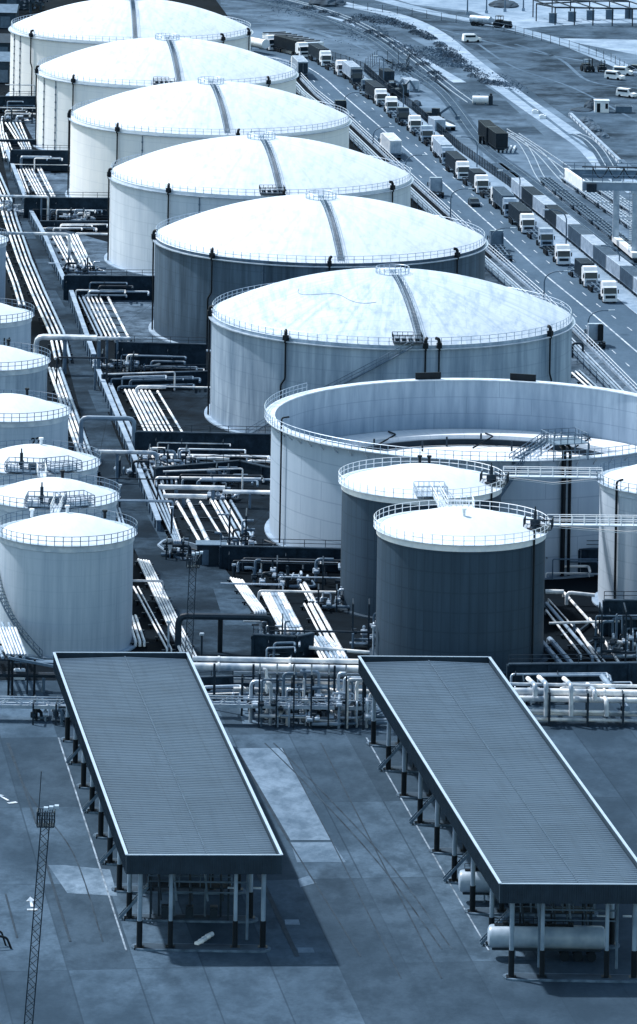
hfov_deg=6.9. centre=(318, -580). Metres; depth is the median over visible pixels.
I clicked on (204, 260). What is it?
storage tank
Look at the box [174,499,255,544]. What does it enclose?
pipe bundle
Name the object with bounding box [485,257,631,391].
basin floor
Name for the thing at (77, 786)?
kerb island
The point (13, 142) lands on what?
containment wall
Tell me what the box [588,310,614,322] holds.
street lamp
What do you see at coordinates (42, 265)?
concrete patch
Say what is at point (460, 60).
shrub
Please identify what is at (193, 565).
lattice mast
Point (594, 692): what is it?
riser pipe
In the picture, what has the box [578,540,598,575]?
containment wall
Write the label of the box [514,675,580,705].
valve manifold
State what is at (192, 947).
kerb island
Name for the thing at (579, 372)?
pipe bundle
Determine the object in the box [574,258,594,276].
shipping container
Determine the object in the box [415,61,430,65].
shrub
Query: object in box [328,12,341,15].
shrub
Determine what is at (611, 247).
street lamp
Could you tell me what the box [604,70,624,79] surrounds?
van
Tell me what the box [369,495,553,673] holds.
tank
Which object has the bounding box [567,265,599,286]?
articulated truck
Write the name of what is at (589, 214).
flat wagon
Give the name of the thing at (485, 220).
road marking
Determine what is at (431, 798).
loading gantry
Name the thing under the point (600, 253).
shipping container
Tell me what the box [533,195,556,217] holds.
shipping container
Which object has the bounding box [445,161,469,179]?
articulated truck
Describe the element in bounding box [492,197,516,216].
articulated truck
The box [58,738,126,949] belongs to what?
pavement line
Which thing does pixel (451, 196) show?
street lamp
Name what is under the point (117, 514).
pipe run
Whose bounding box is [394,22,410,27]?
shrub
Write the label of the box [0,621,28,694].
pipe run
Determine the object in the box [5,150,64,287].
containment wall
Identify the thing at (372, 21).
shrub
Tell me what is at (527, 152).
railway track
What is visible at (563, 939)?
tanker trailer
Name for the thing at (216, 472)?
valve manifold
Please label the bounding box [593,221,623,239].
flat wagon
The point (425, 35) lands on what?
shrub
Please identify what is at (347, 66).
shipping container
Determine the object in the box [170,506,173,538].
post
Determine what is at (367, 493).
tank
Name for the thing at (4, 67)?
shed
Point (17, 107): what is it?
pipe bridge
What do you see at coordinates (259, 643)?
containment wall
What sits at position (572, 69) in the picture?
wheel track
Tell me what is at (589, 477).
gangway
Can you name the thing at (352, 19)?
shrub
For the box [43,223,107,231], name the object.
pipe run
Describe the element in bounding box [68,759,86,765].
kerb island
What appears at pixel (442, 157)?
articulated truck
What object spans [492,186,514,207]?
shipping container
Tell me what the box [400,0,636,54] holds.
sandy field
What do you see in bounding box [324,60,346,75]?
articulated truck
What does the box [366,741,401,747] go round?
kerb island
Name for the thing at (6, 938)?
guard rail
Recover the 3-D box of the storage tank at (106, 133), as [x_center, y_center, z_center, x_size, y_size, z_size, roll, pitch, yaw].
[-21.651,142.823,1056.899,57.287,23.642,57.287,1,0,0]
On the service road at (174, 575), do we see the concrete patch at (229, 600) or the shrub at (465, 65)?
the concrete patch at (229, 600)
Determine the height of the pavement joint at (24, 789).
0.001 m
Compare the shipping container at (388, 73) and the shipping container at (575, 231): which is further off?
the shipping container at (388, 73)
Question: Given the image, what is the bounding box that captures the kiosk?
[594,99,609,112]
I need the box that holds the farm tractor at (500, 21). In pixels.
[493,15,512,28]
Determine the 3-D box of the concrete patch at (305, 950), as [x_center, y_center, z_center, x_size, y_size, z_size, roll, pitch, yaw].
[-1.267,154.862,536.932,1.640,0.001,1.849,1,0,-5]
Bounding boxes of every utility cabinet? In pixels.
[549,13,556,22]
[568,11,575,21]
[586,10,594,19]
[605,9,613,18]
[625,9,631,18]
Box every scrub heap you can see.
[579,116,593,122]
[584,121,598,127]
[589,125,602,131]
[595,132,608,138]
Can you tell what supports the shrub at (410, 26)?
on the ground at (556, 145)
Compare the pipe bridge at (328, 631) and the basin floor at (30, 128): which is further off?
the basin floor at (30, 128)
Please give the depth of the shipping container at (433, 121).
1159.56 m
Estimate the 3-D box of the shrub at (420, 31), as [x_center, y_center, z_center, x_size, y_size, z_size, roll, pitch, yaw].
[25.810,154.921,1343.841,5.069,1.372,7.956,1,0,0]
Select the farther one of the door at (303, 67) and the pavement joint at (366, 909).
the door at (303, 67)
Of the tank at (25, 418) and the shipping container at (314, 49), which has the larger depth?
the shipping container at (314, 49)
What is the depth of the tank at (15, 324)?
826.59 m
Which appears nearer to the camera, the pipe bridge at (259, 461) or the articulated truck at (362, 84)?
the pipe bridge at (259, 461)
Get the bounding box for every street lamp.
[372,126,393,145]
[373,55,383,82]
[389,82,403,106]
[405,154,427,170]
[450,188,473,219]
[456,136,477,166]
[491,227,515,251]
[498,170,520,201]
[543,209,566,243]
[543,271,569,299]
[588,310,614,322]
[595,245,619,260]
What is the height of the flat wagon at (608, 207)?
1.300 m
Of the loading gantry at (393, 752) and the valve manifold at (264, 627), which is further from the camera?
the valve manifold at (264, 627)
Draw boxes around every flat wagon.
[539,177,566,194]
[556,191,585,209]
[559,175,578,192]
[574,206,603,224]
[579,189,609,206]
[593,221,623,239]
[597,191,626,202]
[599,203,628,221]
[619,200,631,211]
[620,218,631,227]
[620,236,631,245]
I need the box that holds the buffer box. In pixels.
[479,136,484,143]
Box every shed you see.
[0,0,29,9]
[0,4,19,27]
[0,33,10,51]
[0,52,9,82]
[262,31,323,55]
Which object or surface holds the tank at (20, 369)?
on the tank farm ground at (338, 620)
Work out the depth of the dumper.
1270.13 m
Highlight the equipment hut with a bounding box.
[196,540,226,564]
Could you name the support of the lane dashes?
on the road at (625, 316)
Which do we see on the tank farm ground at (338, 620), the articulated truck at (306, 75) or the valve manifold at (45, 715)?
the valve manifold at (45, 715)
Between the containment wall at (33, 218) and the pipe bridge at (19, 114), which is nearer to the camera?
the containment wall at (33, 218)
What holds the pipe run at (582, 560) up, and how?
on the tank farm ground at (338, 620)
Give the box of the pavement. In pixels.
[363,76,636,312]
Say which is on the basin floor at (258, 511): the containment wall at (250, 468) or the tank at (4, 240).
the containment wall at (250, 468)
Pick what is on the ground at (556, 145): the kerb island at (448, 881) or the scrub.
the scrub
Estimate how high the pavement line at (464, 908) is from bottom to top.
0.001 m
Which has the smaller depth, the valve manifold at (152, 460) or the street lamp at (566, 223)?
the valve manifold at (152, 460)
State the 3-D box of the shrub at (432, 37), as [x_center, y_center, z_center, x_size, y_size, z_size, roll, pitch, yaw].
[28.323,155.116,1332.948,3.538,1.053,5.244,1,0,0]
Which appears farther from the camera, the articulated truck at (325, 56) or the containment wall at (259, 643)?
the articulated truck at (325, 56)
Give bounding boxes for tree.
[13,0,43,12]
[34,0,50,9]
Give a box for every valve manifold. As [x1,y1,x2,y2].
[0,109,35,123]
[0,194,23,214]
[30,695,70,725]
[48,256,105,273]
[51,208,94,219]
[59,207,95,219]
[92,349,159,371]
[114,456,153,477]
[139,444,215,468]
[161,536,196,559]
[201,483,240,501]
[207,463,247,485]
[214,508,275,545]
[243,613,300,634]
[244,555,339,589]
[246,664,386,729]
[255,675,350,714]
[308,584,349,611]
[350,598,375,648]
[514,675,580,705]
[593,602,636,661]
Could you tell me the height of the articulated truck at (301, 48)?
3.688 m
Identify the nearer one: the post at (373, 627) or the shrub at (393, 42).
the post at (373, 627)
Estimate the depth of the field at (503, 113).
1320.85 m
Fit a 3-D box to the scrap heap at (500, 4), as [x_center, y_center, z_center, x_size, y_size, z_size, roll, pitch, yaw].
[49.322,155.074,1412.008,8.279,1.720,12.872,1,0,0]
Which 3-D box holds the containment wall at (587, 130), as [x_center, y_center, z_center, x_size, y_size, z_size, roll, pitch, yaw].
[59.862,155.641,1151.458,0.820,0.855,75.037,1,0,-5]
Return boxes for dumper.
[580,58,594,71]
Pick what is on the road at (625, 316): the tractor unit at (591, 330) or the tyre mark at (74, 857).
the tractor unit at (591, 330)
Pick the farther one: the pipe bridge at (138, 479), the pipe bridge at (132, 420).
the pipe bridge at (132, 420)
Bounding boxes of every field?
[221,0,543,139]
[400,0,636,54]
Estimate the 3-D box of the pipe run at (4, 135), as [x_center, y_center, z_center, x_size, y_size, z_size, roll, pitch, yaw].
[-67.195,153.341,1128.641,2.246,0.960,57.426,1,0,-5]
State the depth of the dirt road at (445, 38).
1236.20 m
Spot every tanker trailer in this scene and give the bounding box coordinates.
[458,863,534,905]
[487,918,604,961]
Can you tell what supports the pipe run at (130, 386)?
on the tank farm ground at (338, 620)
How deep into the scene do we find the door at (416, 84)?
1226.92 m
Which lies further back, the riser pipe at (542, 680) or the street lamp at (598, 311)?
the street lamp at (598, 311)
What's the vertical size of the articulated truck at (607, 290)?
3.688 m
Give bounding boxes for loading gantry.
[66,745,80,763]
[82,792,97,811]
[100,843,115,863]
[118,874,231,920]
[378,742,416,769]
[409,794,449,823]
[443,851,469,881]
[479,903,594,944]
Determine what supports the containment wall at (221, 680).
on the tank farm ground at (338, 620)
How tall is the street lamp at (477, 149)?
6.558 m
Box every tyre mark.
[7,743,102,940]
[265,743,441,948]
[274,743,451,948]
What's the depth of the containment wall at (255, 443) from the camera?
789.38 m
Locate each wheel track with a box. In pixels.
[239,22,341,39]
[308,29,411,75]
[353,44,483,157]
[419,89,477,126]
[440,29,588,61]
[478,44,636,120]
[507,88,622,168]
[515,44,632,87]
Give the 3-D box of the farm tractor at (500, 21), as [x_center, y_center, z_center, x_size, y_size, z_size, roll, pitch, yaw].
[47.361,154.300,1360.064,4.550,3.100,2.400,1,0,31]
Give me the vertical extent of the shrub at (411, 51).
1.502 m
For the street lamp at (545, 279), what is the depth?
934.99 m
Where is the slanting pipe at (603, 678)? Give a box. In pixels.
[599,673,629,710]
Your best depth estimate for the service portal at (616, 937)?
531.74 m
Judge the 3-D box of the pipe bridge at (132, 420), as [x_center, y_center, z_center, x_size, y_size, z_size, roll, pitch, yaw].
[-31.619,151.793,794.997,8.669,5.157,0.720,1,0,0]
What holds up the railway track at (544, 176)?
on the ground at (556, 145)
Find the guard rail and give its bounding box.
[0,931,11,948]
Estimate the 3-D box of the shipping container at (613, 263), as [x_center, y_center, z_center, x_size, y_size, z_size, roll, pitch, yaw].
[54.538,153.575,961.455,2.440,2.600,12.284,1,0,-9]
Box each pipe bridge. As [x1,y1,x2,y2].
[0,107,35,116]
[0,195,48,219]
[0,232,70,260]
[0,671,55,692]
[4,113,35,118]
[5,84,34,95]
[33,334,100,374]
[56,356,107,389]
[76,232,107,234]
[78,415,135,449]
[95,450,158,481]
[97,336,130,368]
[97,477,158,507]
[108,371,175,390]
[117,499,173,528]
[133,579,163,593]
[135,385,165,394]
[159,484,224,503]
[163,468,242,489]
[163,493,206,508]
[166,386,209,387]
[175,613,274,652]
[186,456,228,462]
[221,583,283,589]
[223,489,269,507]
[248,460,270,462]
[257,590,335,600]
[275,630,375,648]
[279,576,339,587]
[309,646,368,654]
[545,589,563,593]
[549,620,619,632]
[565,591,594,604]
[571,342,583,357]
[607,640,635,654]
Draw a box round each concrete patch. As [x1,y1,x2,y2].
[14,220,35,238]
[35,259,53,270]
[46,290,65,308]
[48,865,116,895]
[88,390,109,411]
[147,515,166,540]
[213,589,255,624]
[237,694,257,723]
[237,748,329,839]
[285,920,299,924]
[291,842,344,861]
[297,947,314,952]
[298,876,313,886]
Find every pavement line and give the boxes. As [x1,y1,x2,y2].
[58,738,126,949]
[366,738,441,868]
[441,869,488,949]
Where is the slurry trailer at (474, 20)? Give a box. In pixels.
[469,15,492,25]
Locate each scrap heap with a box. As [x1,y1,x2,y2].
[308,0,346,6]
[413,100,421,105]
[488,0,518,7]
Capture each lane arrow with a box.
[0,794,17,803]
[27,897,36,909]
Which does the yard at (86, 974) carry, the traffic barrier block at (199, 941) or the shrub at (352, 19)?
the traffic barrier block at (199, 941)
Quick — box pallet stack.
[496,145,515,152]
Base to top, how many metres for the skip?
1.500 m
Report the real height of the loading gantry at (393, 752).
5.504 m
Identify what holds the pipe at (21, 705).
on the tank farm ground at (338, 620)
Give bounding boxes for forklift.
[597,60,606,71]
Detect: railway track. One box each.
[246,0,636,267]
[284,0,471,102]
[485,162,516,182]
[507,129,630,229]
[507,132,607,236]
[508,140,609,198]
[512,133,631,216]
[570,133,617,165]
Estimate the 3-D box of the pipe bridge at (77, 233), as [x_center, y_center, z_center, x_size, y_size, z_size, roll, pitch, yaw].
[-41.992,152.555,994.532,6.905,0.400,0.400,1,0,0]
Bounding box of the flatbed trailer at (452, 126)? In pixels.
[446,122,455,129]
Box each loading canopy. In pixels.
[53,652,282,949]
[358,656,636,977]
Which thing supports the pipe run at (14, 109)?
on the tank farm ground at (338, 620)
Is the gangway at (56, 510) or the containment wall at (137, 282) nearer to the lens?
the gangway at (56, 510)
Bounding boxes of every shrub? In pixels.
[301,5,316,9]
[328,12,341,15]
[343,18,359,23]
[350,13,367,18]
[359,16,374,20]
[363,29,378,33]
[369,19,382,22]
[376,33,389,37]
[377,17,393,23]
[383,17,400,22]
[386,40,399,44]
[389,62,412,67]
[392,43,413,49]
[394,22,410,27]
[399,67,413,71]
[402,24,416,28]
[402,48,422,55]
[407,52,426,58]
[411,29,428,34]
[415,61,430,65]
[418,33,433,37]
[424,35,437,39]
[427,69,440,74]
[430,75,446,80]
[435,43,447,47]
[436,46,457,52]
[440,51,460,56]
[449,54,461,57]
[452,58,466,62]
[459,64,473,68]
[463,66,477,71]
[467,71,489,77]
[480,79,496,84]
[485,80,501,85]
[494,81,512,86]
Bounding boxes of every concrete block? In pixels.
[14,668,24,679]
[539,114,545,118]
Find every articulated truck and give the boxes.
[259,35,273,50]
[273,42,307,57]
[289,56,307,78]
[308,50,332,65]
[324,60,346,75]
[342,68,363,84]
[353,79,371,95]
[365,88,388,104]
[377,96,398,113]
[378,133,400,159]
[387,107,410,124]
[400,115,422,132]
[411,125,434,142]
[424,135,443,152]
[433,147,453,164]
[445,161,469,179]
[462,174,489,193]
[479,187,493,204]
[487,230,512,260]
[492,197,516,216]
[508,213,536,232]
[526,227,554,247]
[542,244,571,264]
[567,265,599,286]
[587,280,618,301]
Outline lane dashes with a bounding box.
[313,80,630,365]
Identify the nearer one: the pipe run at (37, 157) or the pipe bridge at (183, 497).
the pipe bridge at (183, 497)
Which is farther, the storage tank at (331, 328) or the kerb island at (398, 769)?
the storage tank at (331, 328)
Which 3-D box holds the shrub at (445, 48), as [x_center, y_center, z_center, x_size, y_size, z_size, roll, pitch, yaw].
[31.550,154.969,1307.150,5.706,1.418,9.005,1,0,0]
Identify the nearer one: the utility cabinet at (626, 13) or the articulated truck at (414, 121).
the articulated truck at (414, 121)
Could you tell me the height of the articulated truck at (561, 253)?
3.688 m
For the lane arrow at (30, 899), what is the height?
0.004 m
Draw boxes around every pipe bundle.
[0,131,12,156]
[4,122,33,149]
[22,167,55,196]
[50,233,91,268]
[77,295,131,341]
[121,389,182,430]
[130,614,148,646]
[133,586,175,651]
[134,558,198,661]
[137,454,184,543]
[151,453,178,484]
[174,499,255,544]
[227,577,269,614]
[260,592,305,634]
[298,581,348,658]
[300,603,335,657]
[314,635,347,663]
[543,636,572,661]
[544,602,595,661]
[548,599,605,661]
[562,592,588,620]
[571,370,597,386]
[575,617,619,661]
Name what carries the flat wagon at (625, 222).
on the railway track at (549, 167)
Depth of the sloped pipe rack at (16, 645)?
642.58 m
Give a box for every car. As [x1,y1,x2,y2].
[468,197,479,206]
[627,64,636,69]
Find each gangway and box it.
[36,463,46,476]
[50,495,63,513]
[430,483,448,503]
[503,466,602,484]
[547,514,636,533]
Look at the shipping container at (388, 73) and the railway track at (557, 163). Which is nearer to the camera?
the railway track at (557, 163)
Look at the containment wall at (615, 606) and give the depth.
679.60 m
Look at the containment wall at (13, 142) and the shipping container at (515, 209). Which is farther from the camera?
the containment wall at (13, 142)
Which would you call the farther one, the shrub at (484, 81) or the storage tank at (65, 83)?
the shrub at (484, 81)
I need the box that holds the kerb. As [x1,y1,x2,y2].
[305,57,636,313]
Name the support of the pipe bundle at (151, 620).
on the tank farm ground at (338, 620)
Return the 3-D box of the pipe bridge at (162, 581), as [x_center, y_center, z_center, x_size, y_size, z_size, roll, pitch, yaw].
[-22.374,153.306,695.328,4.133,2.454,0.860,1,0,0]
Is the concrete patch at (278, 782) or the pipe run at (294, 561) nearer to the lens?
the concrete patch at (278, 782)
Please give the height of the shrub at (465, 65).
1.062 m
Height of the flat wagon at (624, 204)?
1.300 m
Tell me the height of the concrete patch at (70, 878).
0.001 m
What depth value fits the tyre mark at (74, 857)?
566.55 m
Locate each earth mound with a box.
[570,107,592,111]
[584,98,593,109]
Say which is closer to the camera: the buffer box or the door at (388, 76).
the buffer box
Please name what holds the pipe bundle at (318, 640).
on the tank farm ground at (338, 620)
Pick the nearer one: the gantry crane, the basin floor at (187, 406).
the basin floor at (187, 406)
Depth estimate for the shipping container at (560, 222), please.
1010.48 m
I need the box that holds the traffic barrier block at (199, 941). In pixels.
[194,939,203,944]
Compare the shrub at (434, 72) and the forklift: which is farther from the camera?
the forklift
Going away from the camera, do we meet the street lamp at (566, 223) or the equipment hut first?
the equipment hut
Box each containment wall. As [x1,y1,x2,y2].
[0,91,35,111]
[0,139,36,145]
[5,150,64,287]
[10,145,69,171]
[24,192,109,218]
[39,215,109,229]
[63,269,154,300]
[68,290,95,366]
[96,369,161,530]
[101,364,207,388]
[108,382,131,441]
[115,335,206,370]
[135,424,270,460]
[153,453,270,485]
[198,671,251,694]
[219,537,340,571]
[251,624,314,657]
[506,653,636,689]
[569,113,620,162]
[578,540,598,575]
[602,591,636,635]
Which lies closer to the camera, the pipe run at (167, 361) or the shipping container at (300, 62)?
the pipe run at (167, 361)
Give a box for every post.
[166,621,170,651]
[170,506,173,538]
[199,633,203,655]
[232,563,235,575]
[371,625,375,655]
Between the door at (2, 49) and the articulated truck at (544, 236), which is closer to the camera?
the articulated truck at (544, 236)
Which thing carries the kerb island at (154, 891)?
on the yard at (86, 974)
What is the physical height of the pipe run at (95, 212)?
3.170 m
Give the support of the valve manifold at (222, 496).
on the tank farm ground at (338, 620)
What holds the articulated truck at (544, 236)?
on the road at (625, 316)
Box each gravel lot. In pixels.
[347,2,636,168]
[525,23,636,39]
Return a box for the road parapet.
[299,73,636,392]
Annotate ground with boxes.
[0,0,635,680]
[216,0,636,312]
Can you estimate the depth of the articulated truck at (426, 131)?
1139.79 m
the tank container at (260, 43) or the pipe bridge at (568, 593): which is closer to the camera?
the pipe bridge at (568, 593)
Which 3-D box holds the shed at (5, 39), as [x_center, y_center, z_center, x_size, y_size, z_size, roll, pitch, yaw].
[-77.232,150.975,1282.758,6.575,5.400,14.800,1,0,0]
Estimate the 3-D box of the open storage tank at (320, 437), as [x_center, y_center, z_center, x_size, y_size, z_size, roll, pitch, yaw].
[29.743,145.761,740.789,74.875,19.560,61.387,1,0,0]
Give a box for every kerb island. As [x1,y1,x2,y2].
[60,736,78,742]
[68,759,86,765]
[76,783,95,789]
[85,807,98,813]
[93,832,113,839]
[102,858,116,865]
[111,885,245,894]
[121,913,257,923]
[131,943,270,952]
[157,538,196,560]
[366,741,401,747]
[381,766,418,772]
[396,792,429,798]
[412,819,451,826]
[429,847,464,854]
[446,877,457,883]
[464,907,597,916]
[483,940,619,949]
[502,972,636,982]
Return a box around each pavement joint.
[5,894,17,937]
[8,743,35,823]
[44,860,70,940]
[236,750,288,839]
[257,874,298,955]
[282,748,330,839]
[288,840,360,955]
[320,743,441,977]
[331,840,400,977]
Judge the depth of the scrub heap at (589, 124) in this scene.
1170.40 m
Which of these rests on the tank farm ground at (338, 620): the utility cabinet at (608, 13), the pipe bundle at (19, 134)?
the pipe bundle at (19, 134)
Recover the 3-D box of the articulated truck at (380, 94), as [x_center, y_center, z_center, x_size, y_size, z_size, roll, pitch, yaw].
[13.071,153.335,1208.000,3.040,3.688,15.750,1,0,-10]
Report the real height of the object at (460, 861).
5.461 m
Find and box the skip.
[615,105,631,112]
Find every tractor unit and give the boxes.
[333,100,347,114]
[427,177,443,197]
[584,323,605,347]
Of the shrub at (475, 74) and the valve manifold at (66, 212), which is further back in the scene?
the shrub at (475, 74)
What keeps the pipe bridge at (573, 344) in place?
on the basin floor at (576, 364)
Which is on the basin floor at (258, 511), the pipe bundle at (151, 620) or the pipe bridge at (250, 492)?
the pipe bridge at (250, 492)
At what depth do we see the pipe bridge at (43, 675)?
643.54 m
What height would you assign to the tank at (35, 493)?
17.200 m
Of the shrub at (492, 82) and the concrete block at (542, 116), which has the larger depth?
the shrub at (492, 82)
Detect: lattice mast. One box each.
[24,771,58,1023]
[185,526,202,655]
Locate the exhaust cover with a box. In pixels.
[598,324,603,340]
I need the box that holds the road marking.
[275,57,636,351]
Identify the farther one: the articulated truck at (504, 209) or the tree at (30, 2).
the tree at (30, 2)
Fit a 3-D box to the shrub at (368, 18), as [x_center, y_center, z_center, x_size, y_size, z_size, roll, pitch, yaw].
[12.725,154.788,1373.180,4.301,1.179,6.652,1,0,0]
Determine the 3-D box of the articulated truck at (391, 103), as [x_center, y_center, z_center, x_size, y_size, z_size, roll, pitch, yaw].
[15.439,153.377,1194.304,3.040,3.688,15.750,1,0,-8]
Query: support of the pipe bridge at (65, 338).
on the tank farm ground at (338, 620)
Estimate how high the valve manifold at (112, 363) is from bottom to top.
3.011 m
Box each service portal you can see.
[173,874,260,939]
[537,904,631,968]
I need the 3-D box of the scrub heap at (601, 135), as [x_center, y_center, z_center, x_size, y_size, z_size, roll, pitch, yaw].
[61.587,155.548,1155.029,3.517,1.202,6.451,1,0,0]
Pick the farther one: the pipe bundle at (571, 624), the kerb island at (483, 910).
the pipe bundle at (571, 624)
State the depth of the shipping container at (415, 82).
1227.19 m
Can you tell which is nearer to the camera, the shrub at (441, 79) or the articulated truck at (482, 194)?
the articulated truck at (482, 194)
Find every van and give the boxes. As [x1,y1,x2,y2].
[462,34,481,41]
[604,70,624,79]
[613,66,632,75]
[616,87,636,97]
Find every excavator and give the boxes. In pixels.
[385,79,408,92]
[390,80,417,97]
[426,106,459,119]
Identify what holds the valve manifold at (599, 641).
on the tank farm ground at (338, 620)
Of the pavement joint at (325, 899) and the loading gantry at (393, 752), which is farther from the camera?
the loading gantry at (393, 752)
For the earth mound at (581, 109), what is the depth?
1197.73 m
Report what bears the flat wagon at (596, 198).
on the railway track at (469, 127)
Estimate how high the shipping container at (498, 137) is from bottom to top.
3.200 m
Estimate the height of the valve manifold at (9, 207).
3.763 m
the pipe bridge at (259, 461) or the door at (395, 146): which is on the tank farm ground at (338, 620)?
the pipe bridge at (259, 461)
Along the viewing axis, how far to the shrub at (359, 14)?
1377.48 m
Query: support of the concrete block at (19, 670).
on the tank farm ground at (338, 620)
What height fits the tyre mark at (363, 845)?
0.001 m
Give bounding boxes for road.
[0,146,297,678]
[251,47,636,390]
[327,16,464,81]
[344,2,636,192]
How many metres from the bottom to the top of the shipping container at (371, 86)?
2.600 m
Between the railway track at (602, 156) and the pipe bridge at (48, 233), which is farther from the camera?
the railway track at (602, 156)
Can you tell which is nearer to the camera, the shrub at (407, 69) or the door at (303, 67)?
the door at (303, 67)
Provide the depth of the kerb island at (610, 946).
539.52 m
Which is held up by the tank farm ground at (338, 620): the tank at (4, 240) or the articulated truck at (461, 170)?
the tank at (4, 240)
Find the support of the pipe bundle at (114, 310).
on the basin floor at (135, 316)
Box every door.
[0,16,9,27]
[0,47,7,51]
[0,70,7,82]
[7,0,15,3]
[202,550,208,564]
[298,63,307,72]
[385,72,393,81]
[391,142,400,152]
[410,81,418,90]
[435,120,444,130]
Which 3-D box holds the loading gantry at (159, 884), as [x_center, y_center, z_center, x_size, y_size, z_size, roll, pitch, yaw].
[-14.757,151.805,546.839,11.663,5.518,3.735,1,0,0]
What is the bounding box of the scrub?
[261,0,527,94]
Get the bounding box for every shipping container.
[274,35,303,50]
[292,55,307,72]
[308,43,328,59]
[342,61,360,77]
[365,80,384,97]
[379,68,393,81]
[382,133,401,153]
[401,77,418,91]
[428,116,445,130]
[433,137,451,156]
[445,151,466,170]
[468,168,485,184]
[478,120,497,141]
[486,126,507,147]
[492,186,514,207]
[508,202,531,224]
[511,178,532,198]
[521,186,543,207]
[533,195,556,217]
[545,205,567,226]
[556,214,579,237]
[568,224,591,247]
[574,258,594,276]
[581,234,605,257]
[593,245,617,268]
[606,255,632,279]
[620,266,636,290]
[633,277,636,293]
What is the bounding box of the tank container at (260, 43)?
[251,36,269,48]
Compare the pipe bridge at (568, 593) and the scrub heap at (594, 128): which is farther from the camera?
the scrub heap at (594, 128)
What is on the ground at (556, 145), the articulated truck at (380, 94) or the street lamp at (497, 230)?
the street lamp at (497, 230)
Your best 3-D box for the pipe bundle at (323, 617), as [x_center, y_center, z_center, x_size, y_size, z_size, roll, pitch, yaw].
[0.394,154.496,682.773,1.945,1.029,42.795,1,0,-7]
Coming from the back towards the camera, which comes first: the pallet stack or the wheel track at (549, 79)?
the wheel track at (549, 79)
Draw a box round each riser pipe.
[525,676,536,696]
[537,675,547,716]
[562,676,573,716]
[585,682,596,699]
[599,696,608,716]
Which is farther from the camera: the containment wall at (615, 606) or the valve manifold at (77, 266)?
the valve manifold at (77, 266)
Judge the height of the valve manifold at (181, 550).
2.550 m
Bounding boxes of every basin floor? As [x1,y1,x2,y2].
[19,171,69,196]
[24,118,66,172]
[44,230,164,341]
[118,372,227,431]
[165,482,277,545]
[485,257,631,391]
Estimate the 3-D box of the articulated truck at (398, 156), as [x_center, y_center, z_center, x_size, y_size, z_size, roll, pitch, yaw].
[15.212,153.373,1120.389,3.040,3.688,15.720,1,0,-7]
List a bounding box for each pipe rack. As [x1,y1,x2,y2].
[0,626,52,695]
[193,656,365,713]
[233,671,371,715]
[296,81,623,390]
[510,682,636,727]
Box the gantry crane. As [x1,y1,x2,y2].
[563,162,636,262]
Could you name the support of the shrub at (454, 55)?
on the ground at (556, 145)
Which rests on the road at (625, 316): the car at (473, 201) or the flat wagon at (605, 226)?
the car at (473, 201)
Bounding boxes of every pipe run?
[0,100,34,112]
[0,121,7,160]
[0,173,72,359]
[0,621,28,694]
[6,251,26,306]
[15,155,69,171]
[16,169,29,193]
[32,202,106,219]
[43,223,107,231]
[47,367,99,474]
[66,281,149,301]
[107,375,200,390]
[116,507,133,545]
[120,348,204,370]
[154,439,270,460]
[154,474,269,486]
[204,684,248,697]
[228,551,340,571]
[266,640,303,657]
[510,670,631,688]
[545,557,597,579]
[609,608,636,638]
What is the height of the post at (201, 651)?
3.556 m
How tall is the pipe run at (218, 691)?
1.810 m
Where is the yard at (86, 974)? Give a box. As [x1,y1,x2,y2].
[0,681,636,1023]
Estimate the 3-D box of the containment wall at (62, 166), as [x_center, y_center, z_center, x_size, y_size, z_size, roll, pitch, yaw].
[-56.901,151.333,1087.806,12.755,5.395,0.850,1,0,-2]
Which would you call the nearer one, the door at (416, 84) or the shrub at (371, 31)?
the door at (416, 84)
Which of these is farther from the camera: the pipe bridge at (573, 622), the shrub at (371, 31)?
the shrub at (371, 31)
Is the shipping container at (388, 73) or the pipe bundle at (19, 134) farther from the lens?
the shipping container at (388, 73)
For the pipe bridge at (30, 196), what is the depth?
1020.89 m
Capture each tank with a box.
[0,228,8,303]
[0,298,33,351]
[0,339,50,399]
[0,388,71,448]
[0,437,100,485]
[0,470,120,524]
[0,505,137,658]
[6,0,252,95]
[32,33,298,149]
[65,76,351,197]
[104,131,413,274]
[148,190,488,351]
[204,264,575,432]
[264,372,636,579]
[334,455,508,619]
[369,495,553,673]
[472,93,492,104]
[592,456,636,606]
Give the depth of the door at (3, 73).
1230.82 m
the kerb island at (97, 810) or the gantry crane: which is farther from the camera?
the gantry crane
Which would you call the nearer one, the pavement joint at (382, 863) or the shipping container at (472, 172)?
the pavement joint at (382, 863)
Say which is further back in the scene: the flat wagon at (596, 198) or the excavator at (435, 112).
the excavator at (435, 112)
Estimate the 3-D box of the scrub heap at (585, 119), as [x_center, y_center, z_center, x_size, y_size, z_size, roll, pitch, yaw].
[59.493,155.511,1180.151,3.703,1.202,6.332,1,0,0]
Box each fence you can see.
[332,52,510,187]
[333,0,636,76]
[366,50,409,71]
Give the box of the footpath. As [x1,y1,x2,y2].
[376,0,636,72]
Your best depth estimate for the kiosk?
1195.92 m
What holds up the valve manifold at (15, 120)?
on the tank farm ground at (338, 620)
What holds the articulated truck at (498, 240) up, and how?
on the road at (625, 316)
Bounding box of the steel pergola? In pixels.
[532,0,636,25]
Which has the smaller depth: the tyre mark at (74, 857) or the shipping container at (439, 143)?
the tyre mark at (74, 857)

